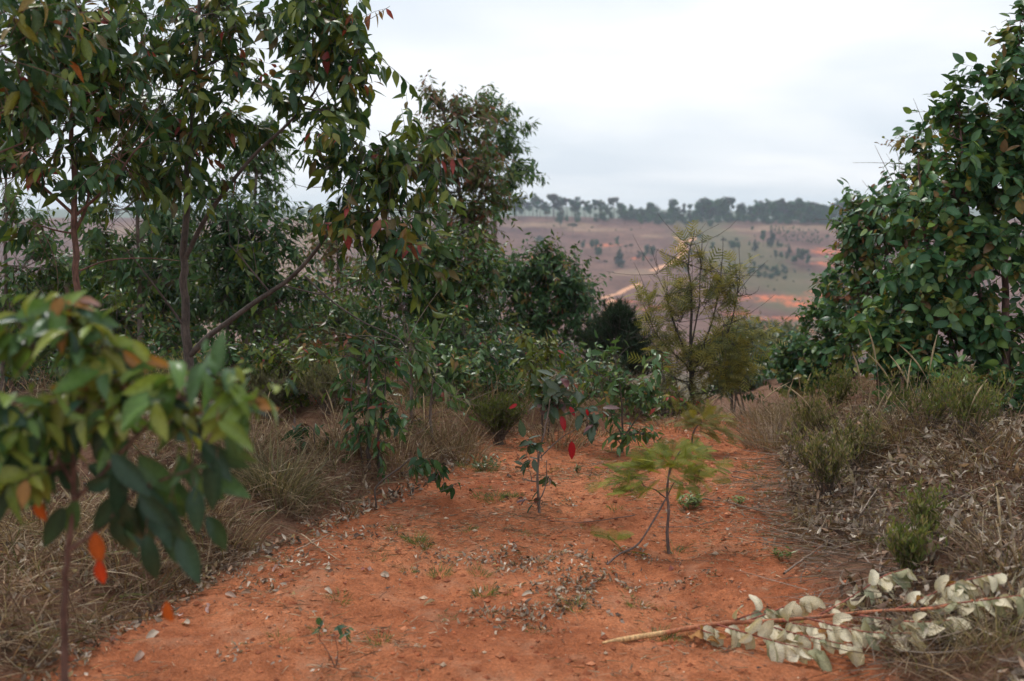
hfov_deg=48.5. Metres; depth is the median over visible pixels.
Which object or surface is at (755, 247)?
conifer tree
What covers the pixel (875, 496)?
stick
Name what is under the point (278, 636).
grass tuft
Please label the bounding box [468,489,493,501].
grass tuft
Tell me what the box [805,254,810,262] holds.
eucalypt tree
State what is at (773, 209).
eucalypt tree
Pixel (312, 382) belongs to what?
heath shrub
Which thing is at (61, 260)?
eucalypt tree
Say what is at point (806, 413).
heath shrub
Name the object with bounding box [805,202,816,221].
eucalypt tree
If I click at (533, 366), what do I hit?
eucalypt sapling
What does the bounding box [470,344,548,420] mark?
eucalypt shrub
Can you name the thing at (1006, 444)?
grass tussock
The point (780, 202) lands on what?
eucalypt tree
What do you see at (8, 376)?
eucalypt shrub
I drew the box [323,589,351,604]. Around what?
grass tuft
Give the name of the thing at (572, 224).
umbrella tree
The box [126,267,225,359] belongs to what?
eucalypt tree
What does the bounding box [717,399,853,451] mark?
grass tussock
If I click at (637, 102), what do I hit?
sky
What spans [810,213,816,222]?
eucalypt tree
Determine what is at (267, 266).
eucalypt tree
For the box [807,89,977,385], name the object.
eucalypt tree
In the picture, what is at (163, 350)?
eucalypt shrub
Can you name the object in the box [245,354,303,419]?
heath shrub
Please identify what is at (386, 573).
fallen leaf
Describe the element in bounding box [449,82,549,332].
eucalypt tree
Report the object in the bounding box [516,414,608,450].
grass tussock
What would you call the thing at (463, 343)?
eucalypt shrub
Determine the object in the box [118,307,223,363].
eucalypt shrub
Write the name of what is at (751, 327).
valley shrub
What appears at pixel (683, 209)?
eucalypt tree
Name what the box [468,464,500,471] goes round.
grass tuft
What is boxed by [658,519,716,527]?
stick
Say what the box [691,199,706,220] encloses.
eucalypt tree
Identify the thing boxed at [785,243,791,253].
conifer tree
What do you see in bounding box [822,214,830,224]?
eucalypt tree
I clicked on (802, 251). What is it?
eucalypt tree
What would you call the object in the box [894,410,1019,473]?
grass tussock
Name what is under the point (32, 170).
eucalypt tree
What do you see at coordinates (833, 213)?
eucalypt tree
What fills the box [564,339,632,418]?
eucalypt shrub
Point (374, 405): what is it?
eucalypt sapling
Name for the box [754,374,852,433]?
grass tussock
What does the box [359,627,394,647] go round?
grass tuft
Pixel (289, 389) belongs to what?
eucalypt shrub
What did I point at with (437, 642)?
soil crumbs
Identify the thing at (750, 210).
eucalypt tree
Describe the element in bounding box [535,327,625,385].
eucalypt shrub
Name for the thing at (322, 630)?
grass tuft
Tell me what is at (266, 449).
grass tussock
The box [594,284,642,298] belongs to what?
dirt track
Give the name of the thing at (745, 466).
grass tuft
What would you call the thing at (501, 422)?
heath shrub
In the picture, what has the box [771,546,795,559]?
leafy herb
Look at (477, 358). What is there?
eucalypt shrub
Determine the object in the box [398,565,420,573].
grass tuft
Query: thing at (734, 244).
eucalypt tree
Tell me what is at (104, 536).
grass tussock
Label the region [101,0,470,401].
eucalypt tree
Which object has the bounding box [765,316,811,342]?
valley shrub
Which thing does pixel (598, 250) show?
eucalypt tree
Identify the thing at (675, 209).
eucalypt tree
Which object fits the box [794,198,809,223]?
eucalypt tree
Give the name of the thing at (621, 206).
eucalypt tree
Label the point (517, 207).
eucalypt tree
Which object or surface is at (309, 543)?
stick
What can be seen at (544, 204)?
eucalypt tree
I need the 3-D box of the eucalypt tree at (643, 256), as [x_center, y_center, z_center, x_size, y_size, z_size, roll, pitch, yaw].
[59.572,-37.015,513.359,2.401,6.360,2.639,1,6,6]
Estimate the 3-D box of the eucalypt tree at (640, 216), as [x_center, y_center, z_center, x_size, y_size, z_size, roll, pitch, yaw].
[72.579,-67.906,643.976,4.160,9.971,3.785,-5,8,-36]
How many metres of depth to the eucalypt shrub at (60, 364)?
8.20 m
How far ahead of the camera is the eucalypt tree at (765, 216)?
674.52 m
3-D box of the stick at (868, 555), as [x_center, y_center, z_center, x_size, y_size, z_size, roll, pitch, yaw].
[1.590,0.914,5.021,0.248,0.079,0.013,-5,8,-40]
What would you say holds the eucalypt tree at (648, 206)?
on the ground at (778, 306)
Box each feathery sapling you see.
[584,437,733,564]
[664,398,743,448]
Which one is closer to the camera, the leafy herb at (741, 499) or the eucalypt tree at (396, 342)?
the leafy herb at (741, 499)
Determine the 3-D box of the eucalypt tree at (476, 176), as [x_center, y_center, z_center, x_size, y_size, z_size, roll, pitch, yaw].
[-0.574,-1.239,12.940,1.531,3.633,1.079,0,6,0]
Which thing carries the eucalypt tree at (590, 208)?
on the ground at (778, 306)
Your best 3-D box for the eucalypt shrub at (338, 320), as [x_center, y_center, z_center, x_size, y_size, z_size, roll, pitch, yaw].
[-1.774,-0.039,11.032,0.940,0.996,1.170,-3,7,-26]
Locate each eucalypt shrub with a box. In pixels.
[0,342,71,393]
[6,328,61,375]
[34,304,138,387]
[92,275,168,348]
[100,317,202,402]
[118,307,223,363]
[166,316,288,405]
[206,273,336,362]
[209,318,349,420]
[211,327,343,397]
[276,324,391,411]
[280,307,359,394]
[286,288,374,352]
[315,292,408,379]
[389,291,517,405]
[393,331,527,408]
[396,307,504,377]
[448,305,577,378]
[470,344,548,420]
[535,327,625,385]
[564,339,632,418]
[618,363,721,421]
[697,325,784,412]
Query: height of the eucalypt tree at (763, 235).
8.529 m
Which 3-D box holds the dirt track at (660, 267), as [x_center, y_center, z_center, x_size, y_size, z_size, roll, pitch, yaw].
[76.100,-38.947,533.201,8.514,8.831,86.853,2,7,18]
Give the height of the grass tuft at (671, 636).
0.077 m
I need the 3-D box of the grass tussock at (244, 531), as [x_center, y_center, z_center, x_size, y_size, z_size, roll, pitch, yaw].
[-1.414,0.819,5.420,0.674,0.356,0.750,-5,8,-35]
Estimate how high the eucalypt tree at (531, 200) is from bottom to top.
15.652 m
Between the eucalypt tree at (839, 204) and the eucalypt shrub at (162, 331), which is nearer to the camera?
the eucalypt shrub at (162, 331)
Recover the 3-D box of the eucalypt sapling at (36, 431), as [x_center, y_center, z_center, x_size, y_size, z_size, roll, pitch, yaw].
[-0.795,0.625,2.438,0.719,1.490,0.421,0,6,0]
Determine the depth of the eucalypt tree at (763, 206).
707.09 m
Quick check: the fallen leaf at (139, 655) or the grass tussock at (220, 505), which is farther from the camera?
the grass tussock at (220, 505)
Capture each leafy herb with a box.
[470,453,505,470]
[574,464,581,472]
[676,490,702,509]
[731,495,745,504]
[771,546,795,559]
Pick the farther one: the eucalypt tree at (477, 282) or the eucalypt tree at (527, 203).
the eucalypt tree at (527, 203)
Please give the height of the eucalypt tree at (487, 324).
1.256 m
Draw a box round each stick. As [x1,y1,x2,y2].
[294,533,329,551]
[300,533,340,560]
[540,515,634,522]
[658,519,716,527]
[729,502,788,515]
[739,505,788,519]
[783,523,850,574]
[809,534,853,547]
[829,489,876,544]
[831,534,866,544]
[856,535,887,559]
[863,554,900,568]
[865,478,900,519]
[879,553,897,571]
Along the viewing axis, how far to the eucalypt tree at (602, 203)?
700.82 m
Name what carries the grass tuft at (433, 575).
on the ground at (778, 306)
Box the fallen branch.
[602,568,1023,671]
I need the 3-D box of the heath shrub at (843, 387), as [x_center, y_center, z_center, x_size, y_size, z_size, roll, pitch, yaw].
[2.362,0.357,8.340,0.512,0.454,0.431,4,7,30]
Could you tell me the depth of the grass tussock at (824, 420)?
7.19 m
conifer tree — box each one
[614,246,624,265]
[751,239,758,250]
[766,225,775,246]
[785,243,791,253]
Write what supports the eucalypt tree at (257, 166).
on the ground at (778, 306)
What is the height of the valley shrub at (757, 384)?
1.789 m
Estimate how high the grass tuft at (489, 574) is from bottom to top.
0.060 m
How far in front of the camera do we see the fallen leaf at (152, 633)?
4.28 m
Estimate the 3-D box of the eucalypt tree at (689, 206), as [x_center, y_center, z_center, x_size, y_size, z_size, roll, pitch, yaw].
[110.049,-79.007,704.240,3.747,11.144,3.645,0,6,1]
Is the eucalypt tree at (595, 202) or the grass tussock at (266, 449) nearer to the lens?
the grass tussock at (266, 449)
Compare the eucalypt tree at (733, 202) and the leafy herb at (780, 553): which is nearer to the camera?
the leafy herb at (780, 553)
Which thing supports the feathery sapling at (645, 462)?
on the ground at (778, 306)
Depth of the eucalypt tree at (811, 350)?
11.49 m
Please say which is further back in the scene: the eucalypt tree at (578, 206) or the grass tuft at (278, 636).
the eucalypt tree at (578, 206)
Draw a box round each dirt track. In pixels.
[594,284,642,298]
[649,246,686,270]
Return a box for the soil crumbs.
[1,412,901,680]
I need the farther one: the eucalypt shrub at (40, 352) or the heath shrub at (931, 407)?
the eucalypt shrub at (40, 352)
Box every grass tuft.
[266,627,291,644]
[308,625,333,634]
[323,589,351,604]
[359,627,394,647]
[398,529,429,542]
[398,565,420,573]
[400,535,432,549]
[422,560,457,577]
[453,460,479,469]
[457,523,477,531]
[465,561,494,576]
[466,580,503,597]
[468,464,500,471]
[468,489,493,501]
[478,489,511,503]
[500,489,519,500]
[556,594,591,611]
[606,503,625,511]
[621,594,655,608]
[636,622,683,641]
[657,627,685,642]
[665,542,691,555]
[731,461,759,468]
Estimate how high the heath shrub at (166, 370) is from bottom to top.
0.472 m
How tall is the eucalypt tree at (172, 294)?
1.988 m
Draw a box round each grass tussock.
[0,477,107,545]
[1,486,207,597]
[129,462,268,537]
[180,481,287,558]
[191,391,313,465]
[193,421,355,514]
[277,362,409,460]
[341,393,462,480]
[394,394,499,455]
[422,407,506,464]
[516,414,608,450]
[560,400,626,438]
[626,405,702,432]
[688,395,746,431]
[709,381,804,430]
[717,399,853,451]
[733,373,835,422]
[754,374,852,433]
[774,384,889,449]
[816,382,951,473]
[829,354,992,464]
[843,329,1012,451]
[850,591,1022,678]
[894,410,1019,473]
[904,558,1023,657]
[905,380,1023,481]
[923,487,1023,585]
[940,313,1023,391]
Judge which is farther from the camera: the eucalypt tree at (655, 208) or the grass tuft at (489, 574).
the eucalypt tree at (655, 208)
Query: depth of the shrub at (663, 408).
9.48 m
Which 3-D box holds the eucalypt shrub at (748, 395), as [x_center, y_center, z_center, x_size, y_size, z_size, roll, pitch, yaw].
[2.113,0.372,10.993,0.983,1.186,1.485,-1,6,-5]
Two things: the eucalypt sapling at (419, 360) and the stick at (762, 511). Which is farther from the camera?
the eucalypt sapling at (419, 360)
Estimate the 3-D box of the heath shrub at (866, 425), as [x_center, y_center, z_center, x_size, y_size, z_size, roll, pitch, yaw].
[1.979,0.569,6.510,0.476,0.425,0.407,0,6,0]
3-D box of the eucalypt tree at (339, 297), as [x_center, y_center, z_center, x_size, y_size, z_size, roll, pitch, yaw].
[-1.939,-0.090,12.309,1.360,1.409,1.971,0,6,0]
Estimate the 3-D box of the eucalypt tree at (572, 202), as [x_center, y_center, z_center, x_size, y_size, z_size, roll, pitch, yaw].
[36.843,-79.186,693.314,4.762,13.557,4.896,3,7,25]
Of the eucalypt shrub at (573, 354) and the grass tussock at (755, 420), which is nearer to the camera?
the grass tussock at (755, 420)
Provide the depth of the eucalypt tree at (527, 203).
714.78 m
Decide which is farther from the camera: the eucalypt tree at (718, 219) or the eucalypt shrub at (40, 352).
the eucalypt tree at (718, 219)
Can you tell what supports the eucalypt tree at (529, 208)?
on the ground at (778, 306)
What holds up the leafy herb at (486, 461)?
on the ground at (778, 306)
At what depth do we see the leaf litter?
5.29 m
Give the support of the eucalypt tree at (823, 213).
on the ground at (778, 306)
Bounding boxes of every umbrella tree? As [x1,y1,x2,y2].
[546,194,557,218]
[567,223,577,237]
[608,197,618,217]
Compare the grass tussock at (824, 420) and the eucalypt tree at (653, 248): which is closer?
the grass tussock at (824, 420)
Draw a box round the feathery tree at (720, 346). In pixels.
[601,214,805,412]
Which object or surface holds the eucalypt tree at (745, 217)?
on the ground at (778, 306)
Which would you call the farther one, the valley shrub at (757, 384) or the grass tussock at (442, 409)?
the valley shrub at (757, 384)
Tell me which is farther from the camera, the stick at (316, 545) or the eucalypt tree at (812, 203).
the eucalypt tree at (812, 203)
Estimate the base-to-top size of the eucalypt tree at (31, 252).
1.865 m
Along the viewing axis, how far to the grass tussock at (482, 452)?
7.43 m
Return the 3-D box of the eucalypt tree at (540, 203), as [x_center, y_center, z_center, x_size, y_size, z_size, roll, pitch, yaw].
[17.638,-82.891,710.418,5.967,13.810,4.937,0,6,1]
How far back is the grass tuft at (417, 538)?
5.52 m
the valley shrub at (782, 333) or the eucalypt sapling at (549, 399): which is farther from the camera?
the valley shrub at (782, 333)
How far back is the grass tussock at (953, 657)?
3.96 m
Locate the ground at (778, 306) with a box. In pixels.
[0,206,1023,680]
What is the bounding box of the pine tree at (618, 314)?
[573,295,675,380]
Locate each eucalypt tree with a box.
[0,0,126,160]
[0,0,178,403]
[0,173,100,392]
[0,246,107,370]
[40,65,222,342]
[45,305,151,363]
[62,240,179,351]
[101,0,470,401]
[126,201,218,340]
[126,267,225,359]
[168,176,337,352]
[204,261,303,358]
[211,94,310,353]
[281,264,397,375]
[284,202,368,299]
[324,207,530,356]
[362,312,481,379]
[398,69,527,374]
[439,297,538,378]
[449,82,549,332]
[476,229,613,366]
[513,198,523,219]
[520,195,529,215]
[525,202,532,215]
[530,193,537,205]
[535,235,543,246]
[536,197,544,217]
[541,202,547,211]
[545,203,550,218]
[549,197,560,218]
[555,196,565,210]
[555,210,564,227]
[569,196,580,211]
[569,200,575,215]
[574,211,580,223]
[575,203,580,218]
[582,201,589,219]
[587,204,592,213]
[590,239,593,249]
[592,199,598,213]
[593,213,598,220]
[594,244,602,260]
[597,199,604,218]
[598,211,609,221]
[600,204,610,214]
[617,203,626,214]
[621,211,629,219]
[628,211,636,218]
[636,212,643,223]
[636,250,641,264]
[641,252,646,260]
[644,244,649,255]
[645,202,653,213]
[649,245,656,254]
[651,204,660,218]
[663,212,671,220]
[668,199,678,213]
[670,204,680,214]
[676,213,681,222]
[680,203,686,212]
[687,204,692,215]
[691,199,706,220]
[700,198,710,219]
[703,200,714,219]
[710,204,717,221]
[714,214,722,222]
[717,197,731,217]
[723,213,732,223]
[728,238,737,252]
[729,198,735,212]
[734,214,741,221]
[735,202,745,213]
[741,215,748,221]
[747,206,754,214]
[749,214,756,222]
[753,203,762,222]
[757,200,767,214]
[758,251,872,397]
[759,230,765,246]
[761,212,769,222]
[767,200,782,222]
[777,215,784,224]
[779,198,784,210]
[780,201,788,222]
[784,216,791,223]
[787,202,797,222]
[791,255,796,261]
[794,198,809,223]
[796,248,809,265]
[799,214,807,225]
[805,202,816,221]
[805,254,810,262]
[806,204,816,217]
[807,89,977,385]
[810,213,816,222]
[814,207,822,222]
[818,206,825,223]
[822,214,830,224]
[826,210,836,219]
[837,203,848,218]
[843,0,1023,421]
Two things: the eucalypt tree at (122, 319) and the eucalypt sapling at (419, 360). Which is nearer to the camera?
the eucalypt sapling at (419, 360)
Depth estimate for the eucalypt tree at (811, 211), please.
687.58 m
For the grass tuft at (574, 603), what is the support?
on the ground at (778, 306)
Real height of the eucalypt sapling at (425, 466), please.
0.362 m
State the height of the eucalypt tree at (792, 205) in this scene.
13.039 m
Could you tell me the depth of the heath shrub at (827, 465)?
5.99 m
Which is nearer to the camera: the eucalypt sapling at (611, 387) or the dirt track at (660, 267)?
the eucalypt sapling at (611, 387)
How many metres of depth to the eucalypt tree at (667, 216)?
683.03 m
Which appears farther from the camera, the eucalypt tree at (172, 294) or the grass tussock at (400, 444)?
the eucalypt tree at (172, 294)
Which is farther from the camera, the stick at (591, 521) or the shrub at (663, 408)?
the shrub at (663, 408)
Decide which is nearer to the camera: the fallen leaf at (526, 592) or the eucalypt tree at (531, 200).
the fallen leaf at (526, 592)
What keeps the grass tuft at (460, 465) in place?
on the ground at (778, 306)
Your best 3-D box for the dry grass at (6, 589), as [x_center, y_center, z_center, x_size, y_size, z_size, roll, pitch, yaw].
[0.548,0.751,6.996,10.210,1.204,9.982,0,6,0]
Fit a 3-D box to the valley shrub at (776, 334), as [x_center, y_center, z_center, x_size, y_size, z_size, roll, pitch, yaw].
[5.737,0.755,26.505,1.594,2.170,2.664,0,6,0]
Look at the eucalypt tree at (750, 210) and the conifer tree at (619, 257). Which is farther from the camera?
the eucalypt tree at (750, 210)
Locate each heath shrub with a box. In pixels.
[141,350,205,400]
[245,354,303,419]
[288,346,359,415]
[457,385,534,445]
[776,416,863,504]
[781,388,841,443]
[799,359,871,410]
[816,404,906,476]
[869,476,955,549]
[870,509,953,584]
[883,359,981,437]
[931,366,1023,445]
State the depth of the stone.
5.85 m
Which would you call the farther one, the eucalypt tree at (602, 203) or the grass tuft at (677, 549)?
the eucalypt tree at (602, 203)
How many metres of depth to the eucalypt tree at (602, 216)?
671.72 m
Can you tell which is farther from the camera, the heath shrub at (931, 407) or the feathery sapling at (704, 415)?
the feathery sapling at (704, 415)
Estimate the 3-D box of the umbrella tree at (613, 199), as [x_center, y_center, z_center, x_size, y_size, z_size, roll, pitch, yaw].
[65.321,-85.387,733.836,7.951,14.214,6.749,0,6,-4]
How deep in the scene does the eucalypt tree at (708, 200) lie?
705.66 m
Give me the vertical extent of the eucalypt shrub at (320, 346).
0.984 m
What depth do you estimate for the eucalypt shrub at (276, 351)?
9.20 m
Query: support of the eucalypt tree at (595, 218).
on the ground at (778, 306)
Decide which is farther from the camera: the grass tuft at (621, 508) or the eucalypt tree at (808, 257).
the eucalypt tree at (808, 257)
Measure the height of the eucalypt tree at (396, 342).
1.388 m
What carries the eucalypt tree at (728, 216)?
on the ground at (778, 306)
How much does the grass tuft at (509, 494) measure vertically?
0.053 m
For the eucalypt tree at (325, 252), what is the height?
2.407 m
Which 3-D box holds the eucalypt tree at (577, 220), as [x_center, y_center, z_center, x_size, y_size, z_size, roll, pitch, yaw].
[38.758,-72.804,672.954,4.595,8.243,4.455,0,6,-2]
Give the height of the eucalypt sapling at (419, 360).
1.245 m
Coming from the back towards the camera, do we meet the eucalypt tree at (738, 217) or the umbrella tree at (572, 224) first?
the eucalypt tree at (738, 217)
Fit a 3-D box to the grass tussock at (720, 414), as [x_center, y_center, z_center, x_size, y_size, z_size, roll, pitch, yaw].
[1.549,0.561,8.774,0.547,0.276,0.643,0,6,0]
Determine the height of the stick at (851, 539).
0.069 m
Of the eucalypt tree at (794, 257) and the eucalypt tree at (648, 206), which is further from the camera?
the eucalypt tree at (648, 206)
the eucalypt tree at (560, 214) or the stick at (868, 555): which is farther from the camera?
the eucalypt tree at (560, 214)
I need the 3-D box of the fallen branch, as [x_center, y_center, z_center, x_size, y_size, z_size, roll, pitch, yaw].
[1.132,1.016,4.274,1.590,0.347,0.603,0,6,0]
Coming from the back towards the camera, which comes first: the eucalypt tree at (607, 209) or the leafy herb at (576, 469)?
the eucalypt tree at (607, 209)
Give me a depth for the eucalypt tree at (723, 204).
707.51 m
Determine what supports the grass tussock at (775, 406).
on the ground at (778, 306)
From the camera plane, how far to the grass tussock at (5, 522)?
5.09 m
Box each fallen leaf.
[134,650,144,660]
[146,629,158,638]
[205,603,209,612]
[225,591,236,597]
[241,589,250,593]
[380,571,388,576]
[521,590,531,595]
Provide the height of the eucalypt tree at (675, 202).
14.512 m
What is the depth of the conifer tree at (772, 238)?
564.66 m
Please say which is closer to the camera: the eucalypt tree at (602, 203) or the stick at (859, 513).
the stick at (859, 513)
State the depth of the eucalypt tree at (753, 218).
674.45 m
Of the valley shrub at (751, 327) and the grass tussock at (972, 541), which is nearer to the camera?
the grass tussock at (972, 541)
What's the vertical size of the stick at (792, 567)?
0.081 m
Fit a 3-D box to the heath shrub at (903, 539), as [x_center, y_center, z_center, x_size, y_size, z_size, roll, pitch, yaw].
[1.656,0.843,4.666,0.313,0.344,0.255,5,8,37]
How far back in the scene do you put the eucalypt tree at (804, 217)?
664.47 m
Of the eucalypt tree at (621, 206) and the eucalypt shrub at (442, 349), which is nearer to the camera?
the eucalypt shrub at (442, 349)
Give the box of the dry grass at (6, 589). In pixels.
[0,345,1023,680]
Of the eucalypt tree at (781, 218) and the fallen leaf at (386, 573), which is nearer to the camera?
the fallen leaf at (386, 573)
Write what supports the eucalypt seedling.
on the ground at (778, 306)
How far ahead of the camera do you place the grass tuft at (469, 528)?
5.80 m
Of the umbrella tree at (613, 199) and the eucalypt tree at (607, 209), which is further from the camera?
the umbrella tree at (613, 199)
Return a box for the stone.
[584,519,592,524]
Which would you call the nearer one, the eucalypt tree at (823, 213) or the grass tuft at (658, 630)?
the grass tuft at (658, 630)
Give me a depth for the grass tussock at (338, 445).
6.79 m
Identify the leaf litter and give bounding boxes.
[0,363,1023,680]
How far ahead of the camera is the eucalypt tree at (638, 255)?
513.50 m
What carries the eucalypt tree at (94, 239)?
on the ground at (778, 306)
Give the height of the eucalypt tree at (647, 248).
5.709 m
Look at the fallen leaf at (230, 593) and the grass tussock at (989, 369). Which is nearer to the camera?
the fallen leaf at (230, 593)
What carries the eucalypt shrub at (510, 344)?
on the ground at (778, 306)
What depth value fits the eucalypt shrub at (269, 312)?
9.63 m
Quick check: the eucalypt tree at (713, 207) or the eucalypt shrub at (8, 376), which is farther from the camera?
the eucalypt tree at (713, 207)
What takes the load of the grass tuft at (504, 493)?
on the ground at (778, 306)
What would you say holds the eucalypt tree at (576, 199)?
on the ground at (778, 306)
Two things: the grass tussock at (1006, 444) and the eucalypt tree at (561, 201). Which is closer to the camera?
the grass tussock at (1006, 444)
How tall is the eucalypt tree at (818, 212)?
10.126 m
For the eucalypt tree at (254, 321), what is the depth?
13.02 m
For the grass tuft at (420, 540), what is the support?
on the ground at (778, 306)
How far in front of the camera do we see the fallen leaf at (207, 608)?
4.59 m
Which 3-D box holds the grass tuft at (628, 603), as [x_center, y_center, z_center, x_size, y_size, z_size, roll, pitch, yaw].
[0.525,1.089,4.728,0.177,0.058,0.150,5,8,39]
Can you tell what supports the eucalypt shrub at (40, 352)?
on the ground at (778, 306)
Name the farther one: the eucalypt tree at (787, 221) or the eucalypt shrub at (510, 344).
the eucalypt tree at (787, 221)
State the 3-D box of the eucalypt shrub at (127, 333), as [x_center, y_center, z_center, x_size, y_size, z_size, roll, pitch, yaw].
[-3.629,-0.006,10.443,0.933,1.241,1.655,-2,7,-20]
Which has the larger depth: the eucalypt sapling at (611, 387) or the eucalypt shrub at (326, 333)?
the eucalypt shrub at (326, 333)
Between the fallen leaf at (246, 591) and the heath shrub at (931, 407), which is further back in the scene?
the heath shrub at (931, 407)
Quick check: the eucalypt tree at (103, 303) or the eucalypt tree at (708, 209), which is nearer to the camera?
the eucalypt tree at (103, 303)
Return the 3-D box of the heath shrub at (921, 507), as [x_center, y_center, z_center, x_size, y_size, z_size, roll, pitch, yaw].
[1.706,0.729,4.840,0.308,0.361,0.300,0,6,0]
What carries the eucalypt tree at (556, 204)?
on the ground at (778, 306)
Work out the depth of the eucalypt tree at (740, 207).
730.28 m
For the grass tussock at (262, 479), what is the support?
on the ground at (778, 306)
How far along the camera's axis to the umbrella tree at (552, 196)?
705.32 m
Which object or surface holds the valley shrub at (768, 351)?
on the ground at (778, 306)
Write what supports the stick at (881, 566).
on the ground at (778, 306)
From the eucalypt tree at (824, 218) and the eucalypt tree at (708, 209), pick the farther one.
the eucalypt tree at (708, 209)
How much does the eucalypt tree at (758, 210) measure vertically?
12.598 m
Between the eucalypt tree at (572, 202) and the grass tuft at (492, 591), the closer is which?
the grass tuft at (492, 591)
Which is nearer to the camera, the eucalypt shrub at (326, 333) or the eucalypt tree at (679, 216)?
the eucalypt shrub at (326, 333)
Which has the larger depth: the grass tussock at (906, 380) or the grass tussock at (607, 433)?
the grass tussock at (607, 433)
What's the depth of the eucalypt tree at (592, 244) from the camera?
562.80 m
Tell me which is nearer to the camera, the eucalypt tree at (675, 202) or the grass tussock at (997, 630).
the grass tussock at (997, 630)
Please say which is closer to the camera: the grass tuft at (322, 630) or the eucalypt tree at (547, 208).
the grass tuft at (322, 630)
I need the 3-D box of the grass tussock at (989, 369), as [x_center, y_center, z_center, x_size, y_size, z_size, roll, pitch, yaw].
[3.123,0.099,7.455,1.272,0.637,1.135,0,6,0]
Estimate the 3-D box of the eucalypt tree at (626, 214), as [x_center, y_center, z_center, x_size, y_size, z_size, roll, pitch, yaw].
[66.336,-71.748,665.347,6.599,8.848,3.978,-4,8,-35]
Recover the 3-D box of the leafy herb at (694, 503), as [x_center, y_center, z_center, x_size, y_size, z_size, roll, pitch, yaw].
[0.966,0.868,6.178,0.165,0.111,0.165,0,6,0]
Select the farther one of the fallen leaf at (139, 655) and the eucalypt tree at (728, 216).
the eucalypt tree at (728, 216)
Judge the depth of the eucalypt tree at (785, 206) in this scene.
685.52 m
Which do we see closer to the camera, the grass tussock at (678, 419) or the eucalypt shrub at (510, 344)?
the grass tussock at (678, 419)
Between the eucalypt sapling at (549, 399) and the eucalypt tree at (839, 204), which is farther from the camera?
the eucalypt tree at (839, 204)
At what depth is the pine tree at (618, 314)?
12.91 m
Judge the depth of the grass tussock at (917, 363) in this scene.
6.67 m
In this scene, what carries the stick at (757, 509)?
on the ground at (778, 306)
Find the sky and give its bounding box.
[0,0,1023,211]
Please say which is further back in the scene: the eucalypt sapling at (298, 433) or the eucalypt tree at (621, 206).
the eucalypt tree at (621, 206)
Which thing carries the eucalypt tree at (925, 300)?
on the ground at (778, 306)
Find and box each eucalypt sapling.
[0,285,297,680]
[281,417,333,455]
[316,335,414,483]
[320,267,496,440]
[374,447,462,509]
[507,322,582,435]
[509,363,618,512]
[557,329,674,455]
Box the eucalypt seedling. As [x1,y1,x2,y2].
[311,617,353,666]
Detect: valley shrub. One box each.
[707,304,776,399]
[707,311,782,356]
[738,328,786,352]
[746,327,794,378]
[749,316,804,354]
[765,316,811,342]
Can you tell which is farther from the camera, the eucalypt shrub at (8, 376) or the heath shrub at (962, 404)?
the eucalypt shrub at (8, 376)
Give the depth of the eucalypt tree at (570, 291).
13.85 m
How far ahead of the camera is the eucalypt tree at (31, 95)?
4.25 m
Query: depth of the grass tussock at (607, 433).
8.57 m
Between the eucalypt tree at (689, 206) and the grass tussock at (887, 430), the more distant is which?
the eucalypt tree at (689, 206)
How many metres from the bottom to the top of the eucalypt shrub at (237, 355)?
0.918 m
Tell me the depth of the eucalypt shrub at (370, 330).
10.65 m
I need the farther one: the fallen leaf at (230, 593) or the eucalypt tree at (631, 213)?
the eucalypt tree at (631, 213)
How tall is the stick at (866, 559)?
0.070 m
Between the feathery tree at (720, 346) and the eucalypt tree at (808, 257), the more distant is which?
the eucalypt tree at (808, 257)
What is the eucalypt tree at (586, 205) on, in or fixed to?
on the ground at (778, 306)
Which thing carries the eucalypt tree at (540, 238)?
on the ground at (778, 306)
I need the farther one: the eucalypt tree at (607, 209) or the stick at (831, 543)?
the eucalypt tree at (607, 209)

